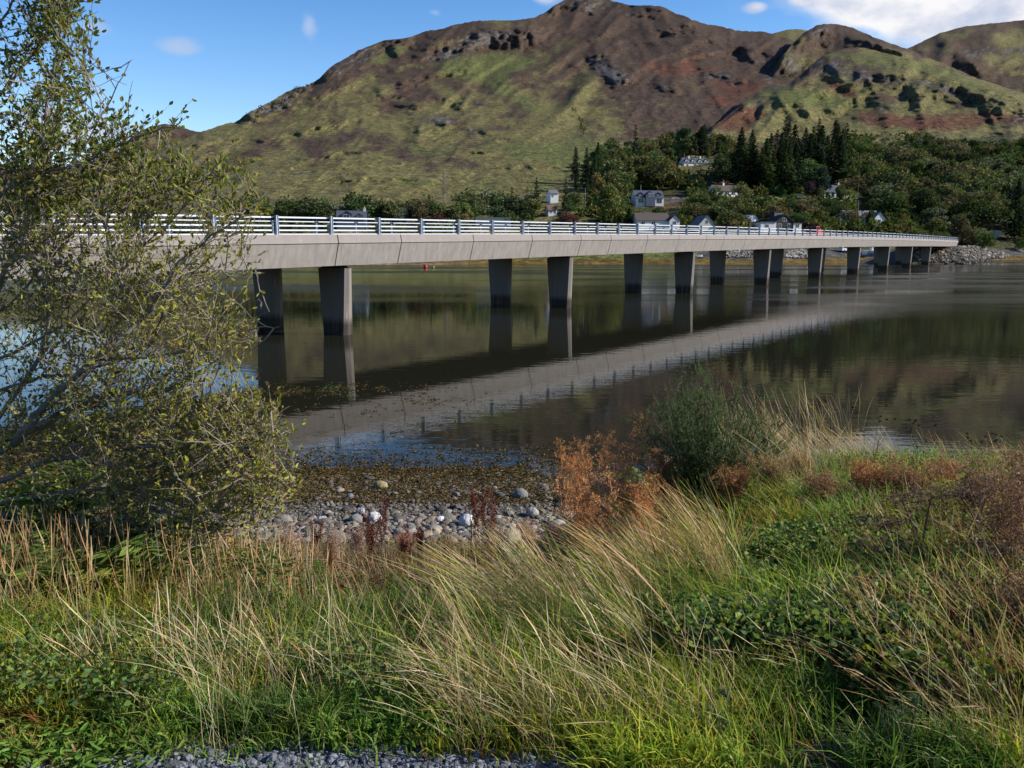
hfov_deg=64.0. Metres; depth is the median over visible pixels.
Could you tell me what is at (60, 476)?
bracken
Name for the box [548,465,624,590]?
dead herb
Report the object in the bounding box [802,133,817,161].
conifer
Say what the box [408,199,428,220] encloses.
tree
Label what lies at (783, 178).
conifer
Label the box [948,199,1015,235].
woodland tree
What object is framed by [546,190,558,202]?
white cottage
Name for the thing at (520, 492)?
boulder
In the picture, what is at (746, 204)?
garden tree
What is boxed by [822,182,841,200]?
dark cottage
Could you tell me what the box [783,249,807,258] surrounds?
rock armour
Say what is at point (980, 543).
hogweed
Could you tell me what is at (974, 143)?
woodland tree
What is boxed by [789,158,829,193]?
tree
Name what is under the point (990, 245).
roadside bush
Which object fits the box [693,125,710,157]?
tree
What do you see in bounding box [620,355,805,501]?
gorse bush
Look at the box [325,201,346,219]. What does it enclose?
shore tree
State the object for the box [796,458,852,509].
dead herb
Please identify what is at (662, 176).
broadleaf tree
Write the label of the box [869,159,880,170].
woodland tree
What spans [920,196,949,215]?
woodland tree
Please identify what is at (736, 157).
conifer
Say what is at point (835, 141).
conifer
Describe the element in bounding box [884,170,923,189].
woodland tree
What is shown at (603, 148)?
broadleaf tree
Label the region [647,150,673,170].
broadleaf tree
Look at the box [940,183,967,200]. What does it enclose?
woodland tree
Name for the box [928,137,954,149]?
woodland tree
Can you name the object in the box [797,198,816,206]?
garden tree
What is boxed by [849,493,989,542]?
bracken
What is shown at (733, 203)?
tree
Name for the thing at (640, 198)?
slate house
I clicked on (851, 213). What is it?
tree
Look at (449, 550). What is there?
dock
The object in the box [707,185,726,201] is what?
tree
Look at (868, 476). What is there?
dead herb
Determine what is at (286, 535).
dead herb
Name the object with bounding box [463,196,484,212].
shore tree
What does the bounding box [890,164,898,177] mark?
woodland tree
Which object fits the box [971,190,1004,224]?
woodland tree
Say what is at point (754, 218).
dome tent
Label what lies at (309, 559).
dead branch
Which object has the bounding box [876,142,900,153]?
woodland tree
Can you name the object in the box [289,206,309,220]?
shore tree
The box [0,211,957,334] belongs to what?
road bridge
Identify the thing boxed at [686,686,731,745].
gorse sprig
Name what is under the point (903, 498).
hogweed
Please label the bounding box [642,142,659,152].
broadleaf tree
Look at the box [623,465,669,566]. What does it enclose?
dead herb
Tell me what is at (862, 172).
woodland tree
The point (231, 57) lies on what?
sky
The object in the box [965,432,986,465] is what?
seed heads
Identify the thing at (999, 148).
woodland tree
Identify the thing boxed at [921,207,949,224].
woodland tree
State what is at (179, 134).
brown hill
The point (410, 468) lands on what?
seaweed
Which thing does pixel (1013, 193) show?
woodland tree
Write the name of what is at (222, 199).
shore tree
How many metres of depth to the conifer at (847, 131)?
468.58 m
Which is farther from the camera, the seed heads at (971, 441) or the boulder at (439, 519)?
the boulder at (439, 519)
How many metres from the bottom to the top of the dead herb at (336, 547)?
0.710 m
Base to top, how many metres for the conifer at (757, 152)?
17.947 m
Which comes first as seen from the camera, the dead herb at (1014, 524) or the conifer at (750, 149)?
the dead herb at (1014, 524)
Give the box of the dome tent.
[745,215,758,221]
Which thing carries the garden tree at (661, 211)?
on the mountain
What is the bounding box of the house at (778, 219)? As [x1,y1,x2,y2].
[750,211,801,233]
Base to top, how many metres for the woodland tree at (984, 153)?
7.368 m
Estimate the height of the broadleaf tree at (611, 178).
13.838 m
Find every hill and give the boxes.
[0,124,198,179]
[668,47,1023,183]
[907,20,1023,92]
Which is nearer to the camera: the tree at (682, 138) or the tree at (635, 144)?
the tree at (635, 144)
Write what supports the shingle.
on the ground at (466, 764)
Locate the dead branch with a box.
[255,539,365,573]
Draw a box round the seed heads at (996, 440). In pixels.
[991,432,1007,463]
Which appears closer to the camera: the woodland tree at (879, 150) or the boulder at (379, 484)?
the boulder at (379, 484)
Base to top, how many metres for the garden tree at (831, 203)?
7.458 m
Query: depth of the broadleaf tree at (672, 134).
561.36 m
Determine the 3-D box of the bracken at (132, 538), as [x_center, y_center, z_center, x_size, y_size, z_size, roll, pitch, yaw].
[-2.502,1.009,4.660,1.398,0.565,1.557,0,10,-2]
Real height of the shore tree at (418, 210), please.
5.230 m
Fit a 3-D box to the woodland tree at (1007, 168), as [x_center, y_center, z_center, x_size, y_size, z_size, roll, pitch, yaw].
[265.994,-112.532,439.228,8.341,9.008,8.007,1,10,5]
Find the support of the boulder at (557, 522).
on the ground at (466, 764)
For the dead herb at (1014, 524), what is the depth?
3.93 m
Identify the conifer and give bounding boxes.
[564,170,580,193]
[569,146,580,183]
[572,148,585,184]
[583,159,589,187]
[584,175,592,196]
[586,163,593,192]
[589,153,597,175]
[593,143,602,177]
[723,135,743,184]
[730,127,751,170]
[733,139,750,186]
[743,143,758,187]
[745,129,760,159]
[747,136,765,158]
[748,143,757,166]
[749,147,770,188]
[752,138,777,185]
[753,149,759,177]
[762,117,790,141]
[762,130,790,164]
[766,133,779,178]
[769,151,776,176]
[773,150,793,190]
[775,132,785,164]
[775,146,783,177]
[778,142,798,181]
[781,121,807,152]
[788,124,801,149]
[791,141,803,182]
[791,148,810,179]
[794,137,823,170]
[802,127,808,150]
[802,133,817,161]
[803,119,828,138]
[810,126,816,147]
[812,142,833,162]
[813,134,835,163]
[814,125,828,158]
[814,139,840,183]
[816,128,826,161]
[816,149,825,164]
[819,136,833,166]
[827,134,836,172]
[828,120,845,165]
[828,128,849,159]
[829,135,848,181]
[829,136,850,184]
[830,123,852,155]
[833,124,844,165]
[842,129,857,158]
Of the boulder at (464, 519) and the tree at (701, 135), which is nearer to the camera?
the boulder at (464, 519)
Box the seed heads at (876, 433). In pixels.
[852,404,895,468]
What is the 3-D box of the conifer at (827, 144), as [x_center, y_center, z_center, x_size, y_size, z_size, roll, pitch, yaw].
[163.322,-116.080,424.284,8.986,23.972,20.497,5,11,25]
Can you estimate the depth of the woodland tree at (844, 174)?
395.70 m
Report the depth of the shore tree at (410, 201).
306.44 m
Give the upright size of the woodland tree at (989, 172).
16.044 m
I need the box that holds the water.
[0,260,1023,492]
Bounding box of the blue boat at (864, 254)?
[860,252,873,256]
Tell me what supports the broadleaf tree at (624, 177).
on the mountain
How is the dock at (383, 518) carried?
on the ground at (466, 764)
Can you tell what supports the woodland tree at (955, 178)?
on the mountain
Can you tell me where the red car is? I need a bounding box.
[806,226,822,235]
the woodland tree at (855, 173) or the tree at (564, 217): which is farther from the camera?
the woodland tree at (855, 173)
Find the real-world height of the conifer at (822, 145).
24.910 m
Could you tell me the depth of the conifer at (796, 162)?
391.39 m
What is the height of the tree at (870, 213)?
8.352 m
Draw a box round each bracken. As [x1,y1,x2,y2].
[0,459,139,555]
[0,483,205,595]
[0,500,165,557]
[0,523,97,594]
[0,543,128,612]
[55,513,243,589]
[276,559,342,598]
[600,466,692,498]
[668,527,752,560]
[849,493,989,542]
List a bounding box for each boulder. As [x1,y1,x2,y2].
[334,487,344,492]
[356,507,364,514]
[367,511,381,521]
[373,480,387,488]
[436,516,443,522]
[459,514,473,527]
[513,488,527,499]
[526,507,538,516]
[548,519,565,533]
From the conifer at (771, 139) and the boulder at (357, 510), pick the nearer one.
the boulder at (357, 510)
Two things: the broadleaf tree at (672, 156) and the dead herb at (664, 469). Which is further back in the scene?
the broadleaf tree at (672, 156)
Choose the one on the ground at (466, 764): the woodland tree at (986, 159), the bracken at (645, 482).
the bracken at (645, 482)
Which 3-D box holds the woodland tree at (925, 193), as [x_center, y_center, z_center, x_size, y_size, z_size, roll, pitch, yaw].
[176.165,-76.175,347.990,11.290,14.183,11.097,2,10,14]
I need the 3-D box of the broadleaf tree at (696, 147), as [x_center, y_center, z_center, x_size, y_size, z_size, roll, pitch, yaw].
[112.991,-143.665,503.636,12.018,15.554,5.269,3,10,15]
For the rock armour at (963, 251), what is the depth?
260.49 m
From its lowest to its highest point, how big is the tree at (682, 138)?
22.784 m
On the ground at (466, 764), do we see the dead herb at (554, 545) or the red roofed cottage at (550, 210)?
the dead herb at (554, 545)
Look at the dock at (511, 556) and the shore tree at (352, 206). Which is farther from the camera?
the shore tree at (352, 206)
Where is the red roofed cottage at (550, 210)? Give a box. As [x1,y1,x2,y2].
[544,205,557,216]
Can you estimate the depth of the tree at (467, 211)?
303.07 m
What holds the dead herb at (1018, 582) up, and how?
on the ground at (466, 764)
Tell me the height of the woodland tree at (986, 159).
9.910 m
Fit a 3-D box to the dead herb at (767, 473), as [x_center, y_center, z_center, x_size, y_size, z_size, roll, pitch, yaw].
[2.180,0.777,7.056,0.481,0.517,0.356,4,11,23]
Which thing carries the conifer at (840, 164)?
on the mountain
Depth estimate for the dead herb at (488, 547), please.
12.11 m
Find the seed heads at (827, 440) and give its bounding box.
[800,420,847,466]
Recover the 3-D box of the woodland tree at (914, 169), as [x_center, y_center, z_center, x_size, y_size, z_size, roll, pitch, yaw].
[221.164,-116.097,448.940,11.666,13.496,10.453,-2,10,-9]
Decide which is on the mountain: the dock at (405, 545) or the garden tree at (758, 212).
the garden tree at (758, 212)
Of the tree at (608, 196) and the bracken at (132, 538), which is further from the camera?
the tree at (608, 196)
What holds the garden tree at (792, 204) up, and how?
on the mountain
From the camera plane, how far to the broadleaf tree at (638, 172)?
409.35 m
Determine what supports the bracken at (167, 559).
on the ground at (466, 764)
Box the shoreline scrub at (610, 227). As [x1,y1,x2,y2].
[109,217,634,233]
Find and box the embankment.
[860,245,991,263]
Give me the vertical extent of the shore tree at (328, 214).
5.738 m
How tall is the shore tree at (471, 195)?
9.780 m
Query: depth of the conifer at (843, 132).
434.74 m
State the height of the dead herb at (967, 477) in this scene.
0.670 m
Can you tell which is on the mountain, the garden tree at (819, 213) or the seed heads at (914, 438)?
the garden tree at (819, 213)
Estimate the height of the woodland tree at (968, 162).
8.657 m
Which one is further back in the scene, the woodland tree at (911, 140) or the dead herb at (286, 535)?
the woodland tree at (911, 140)
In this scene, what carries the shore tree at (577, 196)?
on the mountain
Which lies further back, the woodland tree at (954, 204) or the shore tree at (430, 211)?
the woodland tree at (954, 204)
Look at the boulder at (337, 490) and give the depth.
18.74 m
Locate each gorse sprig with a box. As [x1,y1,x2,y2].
[83,612,119,649]
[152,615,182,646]
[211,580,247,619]
[240,567,276,618]
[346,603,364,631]
[378,583,420,636]
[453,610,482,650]
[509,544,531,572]
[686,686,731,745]
[874,684,920,751]
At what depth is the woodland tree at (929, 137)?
564.45 m
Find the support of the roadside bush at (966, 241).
on the mountain
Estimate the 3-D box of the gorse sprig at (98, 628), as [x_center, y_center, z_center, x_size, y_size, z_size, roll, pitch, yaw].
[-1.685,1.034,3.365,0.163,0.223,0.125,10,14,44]
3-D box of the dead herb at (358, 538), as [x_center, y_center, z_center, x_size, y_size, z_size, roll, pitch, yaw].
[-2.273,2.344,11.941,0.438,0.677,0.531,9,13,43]
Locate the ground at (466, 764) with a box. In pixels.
[0,466,1023,767]
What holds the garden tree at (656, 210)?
on the mountain
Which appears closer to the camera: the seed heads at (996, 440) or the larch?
the seed heads at (996, 440)
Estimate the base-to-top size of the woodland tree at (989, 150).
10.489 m
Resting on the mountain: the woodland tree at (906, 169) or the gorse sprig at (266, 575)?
the woodland tree at (906, 169)
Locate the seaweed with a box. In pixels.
[0,381,652,504]
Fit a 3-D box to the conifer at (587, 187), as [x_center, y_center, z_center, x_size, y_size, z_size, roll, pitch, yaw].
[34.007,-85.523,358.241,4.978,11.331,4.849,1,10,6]
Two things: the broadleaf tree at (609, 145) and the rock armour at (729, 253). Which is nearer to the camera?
the rock armour at (729, 253)
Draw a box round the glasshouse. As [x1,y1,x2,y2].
[475,217,511,226]
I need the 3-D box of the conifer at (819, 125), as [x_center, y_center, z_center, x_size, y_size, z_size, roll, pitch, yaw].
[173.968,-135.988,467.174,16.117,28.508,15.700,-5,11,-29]
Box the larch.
[441,164,447,203]
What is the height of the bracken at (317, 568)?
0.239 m
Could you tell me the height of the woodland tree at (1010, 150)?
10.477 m
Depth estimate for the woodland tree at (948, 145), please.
509.55 m
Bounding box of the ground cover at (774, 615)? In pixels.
[0,445,1023,767]
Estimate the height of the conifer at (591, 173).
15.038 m
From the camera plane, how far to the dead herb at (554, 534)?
11.52 m
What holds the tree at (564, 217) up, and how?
on the mountain
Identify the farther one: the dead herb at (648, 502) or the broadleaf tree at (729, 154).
the broadleaf tree at (729, 154)
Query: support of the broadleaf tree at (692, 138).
on the mountain
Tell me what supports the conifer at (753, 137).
on the mountain
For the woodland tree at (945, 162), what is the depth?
463.94 m
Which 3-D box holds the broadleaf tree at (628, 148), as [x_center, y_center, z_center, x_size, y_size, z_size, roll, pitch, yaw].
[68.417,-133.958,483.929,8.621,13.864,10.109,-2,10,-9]
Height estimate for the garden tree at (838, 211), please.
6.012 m
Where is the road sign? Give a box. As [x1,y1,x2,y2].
[992,231,1000,239]
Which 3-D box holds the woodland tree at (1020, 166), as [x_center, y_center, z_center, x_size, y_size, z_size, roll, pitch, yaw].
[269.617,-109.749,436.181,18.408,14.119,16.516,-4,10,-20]
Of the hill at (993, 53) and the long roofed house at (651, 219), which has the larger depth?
the hill at (993, 53)
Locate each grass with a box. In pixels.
[0,381,1023,767]
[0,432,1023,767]
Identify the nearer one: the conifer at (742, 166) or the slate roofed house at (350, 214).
the slate roofed house at (350, 214)
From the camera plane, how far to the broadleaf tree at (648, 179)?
401.81 m
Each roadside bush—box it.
[902,226,923,237]
[917,228,928,238]
[930,231,945,239]
[937,232,951,239]
[951,235,961,241]
[959,236,971,245]
[978,240,995,247]
[1014,239,1023,249]
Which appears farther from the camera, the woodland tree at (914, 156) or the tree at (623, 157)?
the woodland tree at (914, 156)
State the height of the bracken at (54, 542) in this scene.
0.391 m
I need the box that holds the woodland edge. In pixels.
[844,130,1023,173]
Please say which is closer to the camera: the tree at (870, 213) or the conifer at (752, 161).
the tree at (870, 213)
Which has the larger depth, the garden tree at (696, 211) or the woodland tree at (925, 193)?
the woodland tree at (925, 193)
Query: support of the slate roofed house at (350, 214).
on the mountain
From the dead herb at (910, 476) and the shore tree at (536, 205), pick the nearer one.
the dead herb at (910, 476)
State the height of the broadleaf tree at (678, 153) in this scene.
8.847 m
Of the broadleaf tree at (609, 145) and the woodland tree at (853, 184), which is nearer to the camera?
the woodland tree at (853, 184)
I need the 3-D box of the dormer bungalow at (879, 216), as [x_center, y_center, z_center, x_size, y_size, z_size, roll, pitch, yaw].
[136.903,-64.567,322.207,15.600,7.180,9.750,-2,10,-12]
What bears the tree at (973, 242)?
on the mountain
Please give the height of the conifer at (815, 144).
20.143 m
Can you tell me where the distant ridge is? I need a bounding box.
[773,29,807,40]
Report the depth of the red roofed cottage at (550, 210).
322.35 m
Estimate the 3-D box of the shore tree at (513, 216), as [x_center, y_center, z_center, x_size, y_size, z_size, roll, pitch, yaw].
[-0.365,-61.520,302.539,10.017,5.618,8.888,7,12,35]
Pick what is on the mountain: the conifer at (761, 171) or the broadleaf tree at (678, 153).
the conifer at (761, 171)
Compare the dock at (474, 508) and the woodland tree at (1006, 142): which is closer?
the dock at (474, 508)
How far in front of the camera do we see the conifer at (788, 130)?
437.86 m
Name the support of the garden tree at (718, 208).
on the mountain
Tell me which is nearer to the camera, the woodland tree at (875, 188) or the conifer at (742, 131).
the woodland tree at (875, 188)
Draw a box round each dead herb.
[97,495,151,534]
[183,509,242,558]
[272,522,303,567]
[318,521,344,564]
[343,524,377,562]
[390,526,416,564]
[480,521,512,560]
[516,517,538,559]
[536,516,571,569]
[545,523,569,553]
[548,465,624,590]
[553,436,613,546]
[553,459,613,578]
[578,412,673,564]
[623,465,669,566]
[635,450,682,532]
[708,458,754,513]
[739,444,793,496]
[779,445,815,479]
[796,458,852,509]
[839,449,903,493]
[876,446,942,493]
[919,448,967,487]
[950,438,1008,515]
[961,444,1023,570]
[975,440,1023,514]
[985,537,1023,674]
[1001,441,1023,474]
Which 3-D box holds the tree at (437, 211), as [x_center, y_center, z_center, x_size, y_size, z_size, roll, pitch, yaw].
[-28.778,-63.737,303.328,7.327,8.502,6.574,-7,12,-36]
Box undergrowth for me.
[574,146,1023,241]
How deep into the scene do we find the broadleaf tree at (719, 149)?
502.55 m
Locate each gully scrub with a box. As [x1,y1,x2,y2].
[571,107,585,132]
[771,61,808,77]
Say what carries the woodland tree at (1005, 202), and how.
on the mountain
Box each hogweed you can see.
[856,482,961,552]
[942,476,1008,533]
[960,538,1023,568]
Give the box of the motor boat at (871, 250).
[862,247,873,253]
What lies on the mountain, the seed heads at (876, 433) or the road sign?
the road sign
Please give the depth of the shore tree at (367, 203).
302.05 m
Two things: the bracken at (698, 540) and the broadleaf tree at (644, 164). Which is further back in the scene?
the broadleaf tree at (644, 164)
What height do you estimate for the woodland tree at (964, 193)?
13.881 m
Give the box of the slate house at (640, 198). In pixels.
[629,190,664,206]
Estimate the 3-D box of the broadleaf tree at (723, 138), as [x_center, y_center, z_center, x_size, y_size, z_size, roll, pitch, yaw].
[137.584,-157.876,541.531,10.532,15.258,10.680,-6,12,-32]
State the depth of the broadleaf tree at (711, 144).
518.55 m
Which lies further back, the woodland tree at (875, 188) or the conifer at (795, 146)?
the conifer at (795, 146)
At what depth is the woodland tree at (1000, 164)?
460.24 m
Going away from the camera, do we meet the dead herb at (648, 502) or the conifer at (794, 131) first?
the dead herb at (648, 502)
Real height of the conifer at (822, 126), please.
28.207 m
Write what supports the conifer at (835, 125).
on the mountain
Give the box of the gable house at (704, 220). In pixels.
[689,215,714,231]
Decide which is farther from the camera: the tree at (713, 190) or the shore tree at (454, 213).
the tree at (713, 190)
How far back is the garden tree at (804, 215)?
306.50 m
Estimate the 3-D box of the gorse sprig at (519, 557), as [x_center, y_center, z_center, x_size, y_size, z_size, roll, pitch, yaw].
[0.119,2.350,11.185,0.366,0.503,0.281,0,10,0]
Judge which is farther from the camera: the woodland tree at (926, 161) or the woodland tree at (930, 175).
the woodland tree at (926, 161)
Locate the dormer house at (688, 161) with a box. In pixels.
[678,156,709,165]
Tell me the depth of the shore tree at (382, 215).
297.09 m
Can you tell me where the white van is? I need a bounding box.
[838,247,846,251]
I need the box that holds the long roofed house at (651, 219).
[631,213,680,230]
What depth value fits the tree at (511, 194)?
309.56 m
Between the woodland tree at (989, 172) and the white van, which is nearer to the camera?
the white van
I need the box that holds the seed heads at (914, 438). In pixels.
[908,418,936,466]
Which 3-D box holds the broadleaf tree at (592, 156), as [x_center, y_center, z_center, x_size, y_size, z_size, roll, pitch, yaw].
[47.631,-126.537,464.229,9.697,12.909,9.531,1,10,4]
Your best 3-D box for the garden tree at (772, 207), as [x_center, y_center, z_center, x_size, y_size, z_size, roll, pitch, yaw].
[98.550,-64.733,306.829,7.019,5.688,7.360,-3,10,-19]
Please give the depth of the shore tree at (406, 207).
301.82 m
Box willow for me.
[0,0,308,568]
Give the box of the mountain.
[0,0,1023,264]
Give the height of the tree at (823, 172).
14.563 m
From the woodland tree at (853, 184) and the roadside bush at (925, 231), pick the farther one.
the woodland tree at (853, 184)
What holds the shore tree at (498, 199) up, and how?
on the mountain
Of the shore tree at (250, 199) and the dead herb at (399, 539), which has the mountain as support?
the shore tree at (250, 199)
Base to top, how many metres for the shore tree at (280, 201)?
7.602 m
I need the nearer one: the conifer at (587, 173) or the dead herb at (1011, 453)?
the dead herb at (1011, 453)
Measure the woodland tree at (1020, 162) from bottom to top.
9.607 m
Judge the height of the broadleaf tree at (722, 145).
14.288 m
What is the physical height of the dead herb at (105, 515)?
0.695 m
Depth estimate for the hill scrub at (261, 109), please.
815.22 m
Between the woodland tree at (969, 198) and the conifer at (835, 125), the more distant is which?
the conifer at (835, 125)
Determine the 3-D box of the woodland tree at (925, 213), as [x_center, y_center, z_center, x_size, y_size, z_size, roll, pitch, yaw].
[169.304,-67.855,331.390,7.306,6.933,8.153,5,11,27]
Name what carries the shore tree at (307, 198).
on the mountain
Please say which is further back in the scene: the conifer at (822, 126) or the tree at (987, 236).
the conifer at (822, 126)
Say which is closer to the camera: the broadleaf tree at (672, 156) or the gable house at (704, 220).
the gable house at (704, 220)
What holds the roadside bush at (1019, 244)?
on the mountain
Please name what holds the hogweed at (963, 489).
on the ground at (466, 764)
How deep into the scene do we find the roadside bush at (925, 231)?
313.65 m
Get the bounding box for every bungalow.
[706,182,740,197]
[837,210,885,226]
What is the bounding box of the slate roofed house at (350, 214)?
[336,207,366,229]
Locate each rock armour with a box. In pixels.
[726,250,752,257]
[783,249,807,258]
[911,245,991,263]
[957,242,1009,258]
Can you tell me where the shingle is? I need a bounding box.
[2,472,629,543]
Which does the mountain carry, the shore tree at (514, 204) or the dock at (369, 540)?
the shore tree at (514, 204)
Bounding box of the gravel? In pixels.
[20,733,827,767]
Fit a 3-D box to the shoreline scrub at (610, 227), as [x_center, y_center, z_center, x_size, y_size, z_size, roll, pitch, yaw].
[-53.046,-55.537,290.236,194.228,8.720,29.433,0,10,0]
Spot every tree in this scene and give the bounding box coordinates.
[203,193,235,213]
[237,194,264,219]
[257,203,274,218]
[273,195,296,210]
[273,206,289,219]
[275,202,288,211]
[281,202,306,219]
[289,196,318,214]
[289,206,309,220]
[296,195,317,202]
[298,198,331,222]
[314,208,335,221]
[318,197,333,206]
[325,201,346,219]
[325,203,334,214]
[342,191,371,205]
[343,196,376,217]
[359,197,383,215]
[367,199,402,217]
[374,203,398,218]
[393,207,408,220]
[398,202,417,218]
[404,198,416,207]
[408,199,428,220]
[416,194,445,218]
[417,205,421,218]
[426,201,444,221]
[428,212,449,222]
[442,200,479,219]
[449,206,468,221]
[451,187,490,208]
[452,195,468,207]
[457,213,469,224]
[462,203,473,218]
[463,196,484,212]
[477,187,503,207]
[477,198,491,214]
[486,206,507,216]
[488,190,508,209]
[497,210,521,224]
[498,197,539,220]
[504,193,536,205]
[508,188,513,220]
[513,202,535,220]
[523,177,544,216]
[526,199,542,215]
[553,211,579,225]
[560,178,578,221]
[561,198,577,212]
[569,192,583,208]
[580,148,590,182]
[589,150,604,162]
[589,172,605,192]
[595,184,622,217]
[596,145,608,155]
[600,153,609,168]
[601,138,620,156]
[601,157,637,180]
[603,148,618,160]
[603,170,630,193]
[615,149,634,159]
[616,151,628,167]
[617,171,634,190]
[620,155,650,176]
[623,145,632,153]
[624,141,633,148]
[625,154,634,182]
[625,207,633,226]
[632,125,649,157]
[633,156,654,184]
[636,142,644,155]
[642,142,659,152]
[643,154,684,190]
[643,165,655,189]
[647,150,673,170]
[652,132,675,148]
[652,206,663,212]
[658,209,672,215]
[660,141,672,150]
[660,148,670,155]
[663,131,675,141]
[665,148,677,161]
[665,160,682,173]
[670,144,682,157]
[675,125,692,157]
[685,203,712,218]
[686,189,710,203]
[688,134,695,151]
[692,137,702,157]
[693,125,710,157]
[699,141,714,155]
[702,142,710,158]
[703,206,716,219]
[704,199,713,205]
[704,202,729,218]
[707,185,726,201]
[708,156,734,180]
[711,139,725,154]
[711,198,727,209]
[712,133,727,148]
[713,141,721,153]
[713,153,722,162]
[718,209,749,226]
[722,150,738,167]
[725,135,735,149]
[725,196,746,215]
[730,181,754,196]
[740,201,747,214]
[741,203,768,219]
[759,201,770,210]
[764,204,780,218]
[768,205,793,216]
[783,200,801,213]
[788,211,802,221]
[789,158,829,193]
[793,199,818,214]
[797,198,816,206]
[797,212,815,223]
[800,180,818,196]
[809,166,831,188]
[811,208,830,221]
[812,204,831,213]
[814,185,825,195]
[820,197,843,211]
[827,204,850,216]
[834,184,847,199]
[837,167,858,190]
[837,207,867,221]
[838,175,871,194]
[845,187,859,198]
[847,159,857,170]
[849,169,861,179]
[855,141,874,153]
[860,164,876,175]
[861,162,896,183]
[861,169,911,197]
[865,181,905,198]
[865,209,876,222]
[867,188,911,207]
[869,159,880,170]
[871,191,913,212]
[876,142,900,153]
[881,144,914,159]
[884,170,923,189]
[888,183,909,200]
[889,157,900,164]
[890,140,915,149]
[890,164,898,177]
[896,166,912,177]
[898,160,912,168]
[901,148,939,165]
[903,184,939,208]
[907,137,916,144]
[907,160,926,176]
[912,188,940,212]
[913,138,922,146]
[915,176,935,191]
[917,155,939,175]
[919,142,947,159]
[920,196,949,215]
[921,169,938,184]
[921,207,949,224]
[921,208,937,220]
[923,160,950,175]
[923,217,943,233]
[926,134,935,142]
[926,163,939,172]
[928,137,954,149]
[931,159,952,171]
[933,182,957,200]
[936,144,958,154]
[938,195,958,204]
[939,196,964,215]
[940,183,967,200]
[940,201,980,221]
[941,170,972,188]
[942,151,956,161]
[942,162,984,181]
[945,159,960,173]
[945,194,990,218]
[948,140,970,155]
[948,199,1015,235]
[948,213,976,236]
[952,190,970,202]
[956,151,966,163]
[956,173,1009,192]
[958,149,982,163]
[961,160,974,168]
[964,140,979,149]
[965,234,978,244]
[967,229,995,246]
[969,146,982,153]
[970,163,1007,180]
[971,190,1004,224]
[972,156,994,167]
[973,184,1007,205]
[978,150,990,157]
[978,158,1015,170]
[979,144,999,156]
[981,184,1000,195]
[990,152,1016,165]
[991,163,1003,171]
[993,144,1008,154]
[994,168,1023,187]
[995,172,1023,196]
[1000,140,1013,150]
[1000,181,1023,200]
[1001,177,1023,240]
[1001,199,1013,224]
[1003,166,1015,174]
[1004,142,1020,155]
[1005,198,1023,223]
[1007,165,1023,174]
[1016,158,1023,170]
[1018,136,1023,146]
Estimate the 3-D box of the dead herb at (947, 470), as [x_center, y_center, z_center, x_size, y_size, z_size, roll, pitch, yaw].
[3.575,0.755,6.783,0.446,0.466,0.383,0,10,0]
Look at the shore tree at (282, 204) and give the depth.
293.98 m
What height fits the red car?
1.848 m
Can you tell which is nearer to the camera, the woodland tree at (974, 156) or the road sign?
the road sign
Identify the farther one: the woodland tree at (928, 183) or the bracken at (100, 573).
the woodland tree at (928, 183)
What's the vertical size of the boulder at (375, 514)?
0.224 m
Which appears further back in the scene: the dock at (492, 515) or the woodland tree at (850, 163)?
the woodland tree at (850, 163)
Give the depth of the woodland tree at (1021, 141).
549.52 m
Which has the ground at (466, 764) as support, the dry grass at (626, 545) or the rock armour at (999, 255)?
the dry grass at (626, 545)
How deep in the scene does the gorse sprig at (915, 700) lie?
2.54 m
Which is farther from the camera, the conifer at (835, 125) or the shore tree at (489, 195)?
the conifer at (835, 125)
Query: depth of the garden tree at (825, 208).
322.05 m
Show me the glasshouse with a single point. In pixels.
(508, 224)
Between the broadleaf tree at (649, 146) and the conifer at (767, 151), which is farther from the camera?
the broadleaf tree at (649, 146)
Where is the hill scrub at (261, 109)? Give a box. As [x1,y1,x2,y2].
[240,77,324,123]
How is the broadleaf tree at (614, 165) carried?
on the mountain
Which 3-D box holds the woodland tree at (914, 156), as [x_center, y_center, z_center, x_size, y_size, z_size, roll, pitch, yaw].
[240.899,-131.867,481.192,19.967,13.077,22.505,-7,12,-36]
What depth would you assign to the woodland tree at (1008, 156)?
473.99 m
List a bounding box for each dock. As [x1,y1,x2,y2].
[308,514,323,550]
[327,536,335,579]
[359,496,389,566]
[363,513,381,571]
[396,522,415,568]
[415,517,424,567]
[441,538,452,575]
[467,483,490,558]
[479,493,497,563]
[495,518,507,563]
[497,540,519,584]
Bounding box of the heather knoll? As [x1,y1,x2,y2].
[771,24,977,78]
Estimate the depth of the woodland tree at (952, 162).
457.74 m
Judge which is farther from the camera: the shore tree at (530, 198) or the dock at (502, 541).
the shore tree at (530, 198)
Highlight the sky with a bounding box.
[0,0,1023,167]
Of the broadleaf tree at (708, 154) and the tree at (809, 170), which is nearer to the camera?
the tree at (809, 170)
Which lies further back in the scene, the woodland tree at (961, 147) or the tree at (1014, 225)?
the woodland tree at (961, 147)
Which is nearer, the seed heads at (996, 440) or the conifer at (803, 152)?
the seed heads at (996, 440)
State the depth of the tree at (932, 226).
316.76 m

